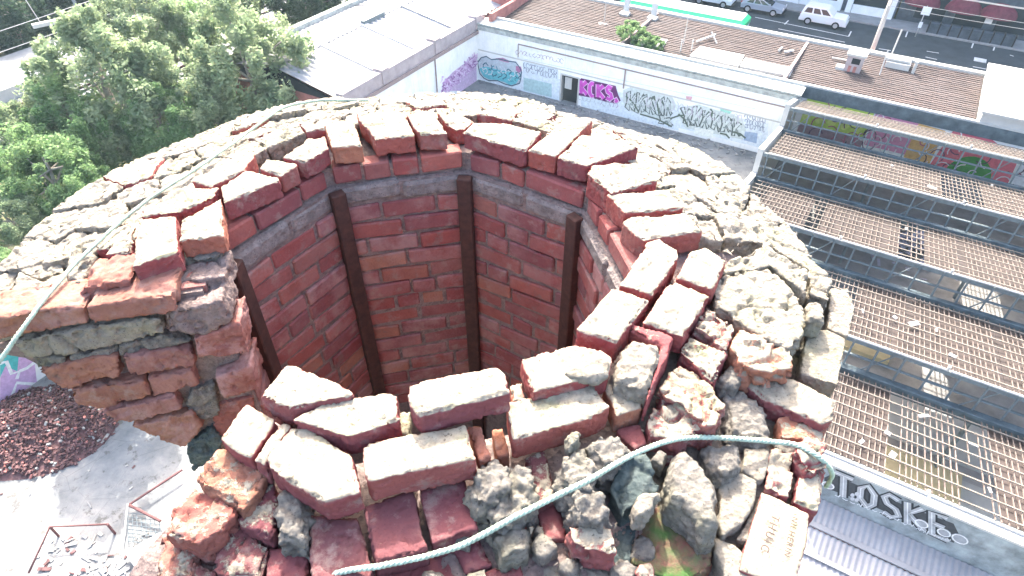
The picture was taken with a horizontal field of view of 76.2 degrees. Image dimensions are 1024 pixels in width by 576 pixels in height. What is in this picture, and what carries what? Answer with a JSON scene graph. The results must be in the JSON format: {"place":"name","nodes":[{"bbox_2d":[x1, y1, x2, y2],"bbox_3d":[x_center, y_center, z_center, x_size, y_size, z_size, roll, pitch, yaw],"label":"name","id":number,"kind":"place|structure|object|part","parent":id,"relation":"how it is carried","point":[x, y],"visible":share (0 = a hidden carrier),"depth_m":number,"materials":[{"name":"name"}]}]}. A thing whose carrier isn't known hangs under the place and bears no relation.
{"place":"outdoors","nodes":[
{"label":"outdoors","id":0,"kind":"place"},
{"bbox_2d":[0,1,108,52],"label":"overhead wires","id":1,"kind":"object","parent":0,"point":[32,20],"visible":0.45,"depth_m":52.26,"materials":[{"name":"white paint"}]},
{"bbox_2d":[26,0,55,28],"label":"platform lamp","id":2,"kind":"object","parent":1,"relation":"hanging from","point":[39,24],"visible":0.83,"depth_m":54.71,"materials":[{"name":"white metal"}]},
{"bbox_2d":[0,0,344,146],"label":"track bed","id":3,"kind":"object","parent":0,"point":[265,16],"depth_m":59.33,"materials":[{"name":"grey gravel"}]},
{"bbox_2d":[13,5,272,107],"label":"railway tracks","id":4,"kind":"object","parent":3,"relation":"on","point":[181,66],"depth_m":58.53,"materials":[{"name":"metal"}]},
{"bbox_2d":[0,80,779,575],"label":"yard floor","id":5,"kind":"structure","parent":0,"point":[102,480],"depth_m":27.10,"materials":[{"name":"concrete"}]},
{"bbox_2d":[0,383,118,480],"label":"rubble pile","id":6,"kind":"object","parent":5,"relation":"on","point":[48,429],"visible":0.85,"depth_m":28.66,"materials":[{"name":"gravel"}]},
{"bbox_2d":[28,523,115,572],"bbox_3d":[-16.784,10.013,24.904,2.279,0.790,1.852,0,42,0],"label":"pipe frame","id":7,"kind":"object","parent":5,"relation":"on","point":[53,530],"visible":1,"depth_m":25.24,"materials":[{"name":"red metal"}]},
{"bbox_2d":[0,433,153,575],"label":"scattered debris","id":8,"kind":"object","parent":5,"relation":"on","point":[72,552],"visible":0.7,"depth_m":24.99,"materials":[{"name":"brick"}]},
{"bbox_2d":[125,533,160,565],"bbox_3d":[-13.845,10.080,24.986,1.302,0.080,1.349,31,50,29],"label":"metal sheet","id":9,"kind":"object","parent":5,"relation":"on","point":[135,553],"visible":0.46,"depth_m":24.97,"materials":[{"name":"white metal"}]},
{"bbox_2d":[121,469,182,557],"bbox_3d":[-14.590,8.980,26.267,1.770,0.559,3.560,-3,42,-4],"label":"wire fence","id":10,"kind":"object","parent":5,"relation":"on","point":[153,517],"visible":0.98,"depth_m":25.96,"materials":[{"name":"grey metal"}]},
{"bbox_2d":[0,30,477,401],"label":"side wall","id":11,"kind":"structure","parent":5,"relation":"on","point":[455,70],"depth_m":50.28,"materials":[{"name":"paint"}]},
{"bbox_2d":[0,92,853,575],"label":"brick chimney","id":12,"kind":"object","parent":5,"relation":"on","point":[322,338],"visible":0.99,"depth_m":2.05,"materials":[{"name":"brick"}]},
{"bbox_2d":[0,99,368,363],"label":"rope","id":13,"kind":"object","parent":12,"relation":"attached to","point":[25,324],"visible":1,"depth_m":2.21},
{"bbox_2d":[332,434,834,575],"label":"rope","id":14,"kind":"object","parent":12,"relation":"on","point":[509,519],"visible":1,"depth_m":1.44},
{"bbox_2d":[496,85,756,158],"bbox_3d":[8.174,-12.852,50.649,23.139,0.280,2.713,21,46,21],"label":"wall foot debris","id":15,"kind":"object","parent":5,"relation":"on","point":[649,127],"depth_m":50.53,"materials":[{"name":"stone"}]},
{"bbox_2d":[477,17,805,151],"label":"yard wall","id":16,"kind":"structure","parent":5,"relation":"on","point":[731,108],"depth_m":49.49,"materials":[{"name":"paint"}]},
{"bbox_2d":[563,76,577,102],"bbox_3d":[5.483,-17.053,53.612,2.785,2.600,3.123,0,42,0],"label":"doorway","id":17,"kind":"structure","parent":16,"relation":"in","point":[569,95],"depth_m":53.14,"materials":[{"name":"grey metal"}]},
{"bbox_2d":[489,0,985,122],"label":"tiled row building","id":18,"kind":"structure","parent":5,"relation":"on","point":[937,88],"depth_m":48.58,"materials":[{"name":"red brick"}]},
{"bbox_2d":[615,19,664,50],"bbox_3d":[9.733,-19.251,50.101,4.264,1.973,2.296,33,51,31],"label":"shrub","id":19,"kind":"object","parent":18,"relation":"on","point":[650,41],"visible":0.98,"depth_m":49.83,"materials":[{"name":"green plant"}]},
{"bbox_2d":[744,86,1023,535],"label":"sawtooth roof","id":20,"kind":"structure","parent":5,"relation":"on","point":[927,395],"depth_m":31.55,"materials":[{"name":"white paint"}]},
{"bbox_2d":[798,498,993,575],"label":"corrugated annex","id":21,"kind":"object","parent":5,"relation":"on","point":[842,542],"visible":0.77,"depth_m":21.81,"materials":[{"name":"grey metal"}]},
{"bbox_2d":[870,230,957,280],"bbox_3d":[24.078,-2.225,38.139,9.026,2.308,4.773,20,46,21],"label":"debris heap","id":22,"kind":"object","parent":5,"relation":"on","point":[903,246],"visible":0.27,"depth_m":38.31,"materials":[{"name":"paint"}]},
{"bbox_2d":[820,453,1023,575],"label":"throw up wall","id":23,"kind":"structure","parent":5,"relation":"on","point":[970,539],"depth_m":21.21,"materials":[{"name":"paint"}]},
{"bbox_2d":[0,0,901,252],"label":"ground","id":24,"kind":"structure","parent":0,"point":[10,247],"depth_m":47.10,"materials":[{"name":"grey"}]},
{"bbox_2d":[0,247,11,261],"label":"tree","id":25,"kind":"object","parent":24,"relation":"on","point":[4,254],"visible":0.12,"depth_m":33.84,"materials":[{"name":"green plant"}]},
{"bbox_2d":[0,190,48,246],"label":"tree","id":26,"kind":"object","parent":24,"relation":"on","point":[12,231],"visible":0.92,"depth_m":35.57,"materials":[{"name":"green plant"}]},
{"bbox_2d":[0,99,51,186],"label":"tree","id":27,"kind":"object","parent":24,"relation":"on","point":[7,111],"visible":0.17,"depth_m":38.92,"materials":[{"name":"green plant"}]},
{"bbox_2d":[0,0,67,55],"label":"tree","id":28,"kind":"object","parent":24,"relation":"on","point":[14,12],"visible":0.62,"depth_m":60.08,"materials":[{"name":"green plant"}]},
{"bbox_2d":[0,121,110,219],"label":"tree","id":29,"kind":"object","parent":24,"relation":"on","point":[64,148],"visible":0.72,"depth_m":37.02,"materials":[{"name":"green plant"}]},
{"bbox_2d":[37,170,103,215],"bbox_3d":[-24.651,-4.422,37.632,4.278,5.258,4.546,0,42,0],"label":"tree","id":30,"kind":"object","parent":24,"relation":"on","point":[71,181],"visible":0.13,"depth_m":36.28,"materials":[{"name":"green plant"}]},
{"bbox_2d":[36,0,105,13],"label":"tree","id":31,"kind":"object","parent":24,"relation":"on","point":[65,3],"visible":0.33,"depth_m":64.31,"materials":[{"name":"green plant"}]},
{"bbox_2d":[15,67,130,180],"bbox_3d":[-27.860,-9.755,41.458,6.126,8.065,5.996,0,42,0],"label":"tree","id":32,"kind":"object","parent":24,"relation":"on","point":[81,128],"visible":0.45,"depth_m":39.74,"materials":[{"name":"green plant"}]},
{"bbox_2d":[0,0,182,87],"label":"railway platform","id":33,"kind":"structure","parent":24,"relation":"on","point":[11,72],"depth_m":56.63,"materials":[{"name":"concrete"}]},
{"bbox_2d":[0,6,244,102],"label":"platform edge","id":34,"kind":"object","parent":33,"relation":"attached to","point":[6,94],"depth_m":53.56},
{"bbox_2d":[54,112,137,169],"bbox_3d":[-27.003,-9.327,42.914,5.342,5.492,4.595,-24,47,-24],"label":"tree","id":35,"kind":"object","parent":24,"relation":"on","point":[127,156],"visible":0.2,"depth_m":42.05,"materials":[{"name":"green plant"}]},
{"bbox_2d":[11,2,186,161],"bbox_3d":[-26.630,-13.234,43.133,9.199,11.036,9.644,0,42,0],"label":"tree","id":36,"kind":"object","parent":24,"relation":"on","point":[82,31],"visible":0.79,"depth_m":40.68,"materials":[{"name":"green plant"}]},
{"bbox_2d":[86,0,195,66],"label":"tree","id":37,"kind":"object","parent":24,"relation":"on","point":[122,11],"visible":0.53,"depth_m":49.29,"materials":[{"name":"green plant"}]},
{"bbox_2d":[111,75,207,159],"bbox_3d":[-23.328,-10.860,43.426,5.934,7.073,5.587,0,42,0],"label":"tree","id":38,"kind":"object","parent":24,"relation":"on","point":[170,133],"visible":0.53,"depth_m":41.84,"materials":[{"name":"green plant"}]},
{"bbox_2d":[151,0,217,56],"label":"tree","id":39,"kind":"object","parent":24,"relation":"on","point":[189,5],"visible":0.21,"depth_m":51.57,"materials":[{"name":"green plant"}]},
{"bbox_2d":[151,46,244,136],"bbox_3d":[-21.117,-12.324,44.671,5.740,7.593,6.685,0,42,0],"label":"tree","id":40,"kind":"object","parent":24,"relation":"on","point":[210,106],"visible":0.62,"depth_m":42.50,"materials":[{"name":"green plant"}]},
{"bbox_2d":[197,0,265,36],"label":"tree","id":41,"kind":"object","parent":24,"relation":"on","point":[259,4],"visible":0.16,"depth_m":57.78,"materials":[{"name":"green plant"}]},
{"bbox_2d":[186,0,316,127],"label":"tree","id":42,"kind":"object","parent":24,"relation":"on","point":[249,38],"visible":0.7,"depth_m":44.06,"materials":[{"name":"green plant"}]},
{"bbox_2d":[239,66,286,112],"bbox_3d":[-17.156,-13.835,48.013,4.828,5.605,4.655,29,50,28],"label":"tree","id":43,"kind":"object","parent":24,"relation":"on","point":[260,92],"visible":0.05,"depth_m":46.17,"materials":[{"name":"green plant"}]},
{"bbox_2d":[265,0,342,26],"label":"tree","id":44,"kind":"object","parent":24,"relation":"on","point":[297,11],"visible":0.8,"depth_m":58.48,"materials":[{"name":"green plant"}]},
{"bbox_2d":[309,0,348,10],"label":"tree","id":45,"kind":"object","parent":24,"relation":"on","point":[326,7],"visible":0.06,"depth_m":60.49,"materials":[{"name":"green plant"}]},
{"bbox_2d":[229,0,500,113],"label":"corrugated shed","id":46,"kind":"structure","parent":24,"relation":"on","point":[363,48],"depth_m":49.55,"materials":[{"name":"metal"}]},
{"bbox_2d":[781,0,900,19],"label":"shop building","id":47,"kind":"structure","parent":24,"relation":"on","point":[875,8],"depth_m":67.79,"materials":[{"name":"white glass"}]},
{"bbox_2d":[854,0,888,8],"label":"shop window","id":48,"kind":"structure","parent":47,"relation":"in","point":[882,4],"depth_m":67.20,"materials":[{"name":"grey glass"}]},
{"bbox_2d":[895,0,1023,40],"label":"dark shop building","id":49,"kind":"structure","parent":24,"relation":"on","point":[999,13],"depth_m":63.34,"materials":[{"name":"red glass"}]},
{"bbox_2d":[913,0,950,21],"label":"shop window","id":50,"kind":"structure","parent":49,"relation":"in","point":[939,12],"depth_m":65.17,"materials":[{"name":"grey glass"}]},
{"bbox_2d":[952,2,990,28],"bbox_3d":[44.843,-26.737,63.694,2.600,2.300,0.150,22,46,22],"label":"shop window","id":51,"kind":"structure","parent":49,"relation":"in","point":[961,21],"depth_m":64.01,"materials":[{"name":"grey glass"}]},
{"bbox_2d":[993,8,1023,35],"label":"shop window","id":52,"kind":"structure","parent":49,"relation":"in","point":[1017,24],"depth_m":62.58,"materials":[{"name":"grey glass"}]},
{"bbox_2d":[976,63,1023,130],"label":"white block","id":53,"kind":"structure","parent":24,"relation":"on","point":[1001,100],"depth_m":41.56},
{"bbox_2d":[612,0,1023,70],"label":"road","id":54,"kind":"structure","parent":0,"point":[953,52],"depth_m":63.06,"materials":[{"name":"grey asphalt"}]},
{"bbox_2d":[620,0,750,25],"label":"city bus","id":55,"kind":"object","parent":54,"relation":"on","point":[713,13],"visible":0.22,"depth_m":60.70,"materials":[{"name":"green paint"}]},
{"bbox_2d":[696,0,736,8],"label":"parked car","id":56,"kind":"object","parent":54,"relation":"on","point":[723,3],"visible":0.99,"depth_m":69.61,"materials":[{"name":"white paint"}]},
{"bbox_2d":[740,0,786,16],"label":"parked car","id":57,"kind":"object","parent":54,"relation":"on","point":[773,8],"visible":1,"depth_m":67.95,"materials":[{"name":"silver metal"}]},
{"bbox_2d":[798,1,849,29],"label":"parked car","id":58,"kind":"object","parent":54,"relation":"on","point":[821,13],"visible":1,"depth_m":65.31,"materials":[{"name":"white paint"}]},
{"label":"side window","id":59,"kind":"part","parent":58,"relation":"part of","materials":[{"name":"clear glass"}]},
{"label":"side window","id":60,"kind":"part","parent":58,"relation":"part of","materials":[{"name":"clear glass"}]},
{"bbox_3d":[31.241,-27.363,64.928,1.070,0.462,0.122,22,46,22],"label":"side window","id":61,"kind":"part","parent":58,"relation":"part of","materials":[{"name":"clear glass"}]},
{"bbox_2d":[737,0,1023,51],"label":"kerb","id":62,"kind":"structure","parent":54,"relation":"on","point":[997,46],"depth_m":64.03,"materials":[{"name":"grey concrete"}]},
{"bbox_2d":[755,17,1011,68],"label":"road markings","id":63,"kind":"object","parent":54,"relation":"on","point":[980,60],"visible":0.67,"depth_m":63.23,"materials":[{"name":"paint"}]},
{"bbox_2d":[775,0,1023,49],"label":"footpath","id":64,"kind":"structure","parent":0,"point":[913,26],"depth_m":66.63,"materials":[{"name":"concrete"}]},
{"bbox_2d":[914,6,931,36],"bbox_3d":[39.373,-25.566,62.692,0.750,2.900,0.180,22,46,22],"label":"sign pole","id":65,"kind":"object","parent":64,"relation":"on","point":[927,9],"visible":1,"depth_m":62.10,"materials":[{"name":"white metal"}]},
{"bbox_2d":[926,20,1017,46],"bbox_3d":[44.211,-24.538,62.932,7.427,0.990,0.700,22,46,22],"label":"planter barrier","id":66,"kind":"object","parent":64,"relation":"on","point":[983,35],"visible":1,"depth_m":62.70,"materials":[{"name":"grey concrete"}]},
{"bbox_2d":[870,0,1022,49],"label":"utility pole","id":67,"kind":"object","parent":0,"point":[881,26],"visible":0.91,"depth_m":48.36,"materials":[{"name":"white paint"}]}
]}

